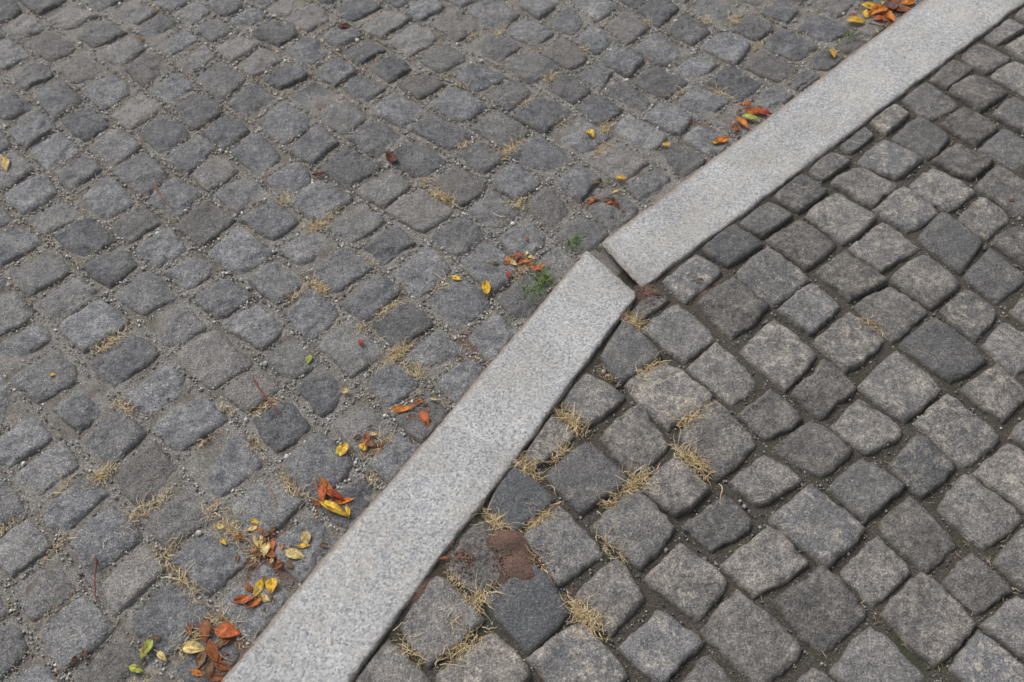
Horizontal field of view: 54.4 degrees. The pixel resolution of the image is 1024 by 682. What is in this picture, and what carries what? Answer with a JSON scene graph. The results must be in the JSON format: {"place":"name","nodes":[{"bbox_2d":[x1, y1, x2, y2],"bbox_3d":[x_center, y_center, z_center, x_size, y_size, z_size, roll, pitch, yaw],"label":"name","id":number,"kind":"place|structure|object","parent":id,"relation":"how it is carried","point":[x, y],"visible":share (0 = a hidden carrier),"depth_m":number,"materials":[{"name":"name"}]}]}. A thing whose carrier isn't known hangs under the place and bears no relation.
{"place":"outdoors","nodes":[
{"label":"outdoors","id":0,"kind":"place"},
{"bbox_2d":[0,0,1023,681],"bbox_3d":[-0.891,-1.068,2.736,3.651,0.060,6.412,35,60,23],"label":"cobblestone pavement","id":1,"kind":"structure","parent":0,"point":[214,358],"depth_m":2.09,"materials":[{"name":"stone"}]},
{"bbox_2d":[68,22,888,660],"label":"twigs","id":2,"kind":"object","parent":1,"relation":"on","point":[270,402],"visible":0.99,"depth_m":1.71,"materials":[{"name":"brown wood"}]},
{"bbox_2d":[0,0,1014,680],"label":"fallen leaves","id":3,"kind":"object","parent":1,"relation":"on","point":[270,584],"visible":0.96,"depth_m":1.68,"materials":[{"name":"orange plant"}]},
{"bbox_2d":[172,22,927,304],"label":"green weeds","id":4,"kind":"object","parent":1,"relation":"on","point":[544,280],"visible":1,"depth_m":2.00,"materials":[{"name":"plant"}]},
{"bbox_2d":[0,0,1023,681],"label":"dry grass","id":5,"kind":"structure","parent":0,"point":[582,616],"depth_m":1.73,"materials":[{"name":"plant"}]},
{"bbox_2d":[356,7,1023,681],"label":"cobblestone pavement","id":6,"kind":"structure","parent":0,"point":[926,617],"depth_m":1.73,"materials":[{"name":"stone"}]},
{"label":"ground","id":7,"kind":"structure","parent":0,"visible":0},
{"bbox_2d":[221,251,635,681],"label":"kerb stone","id":8,"kind":"object","parent":7,"relation":"on","point":[337,615],"visible":0.91,"depth_m":1.68,"materials":[{"name":"stone"}]},
{"bbox_2d":[602,0,1023,286],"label":"kerb stone","id":9,"kind":"object","parent":7,"relation":"on","point":[844,99],"visible":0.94,"depth_m":2.23,"materials":[{"name":"stone"}]}
]}

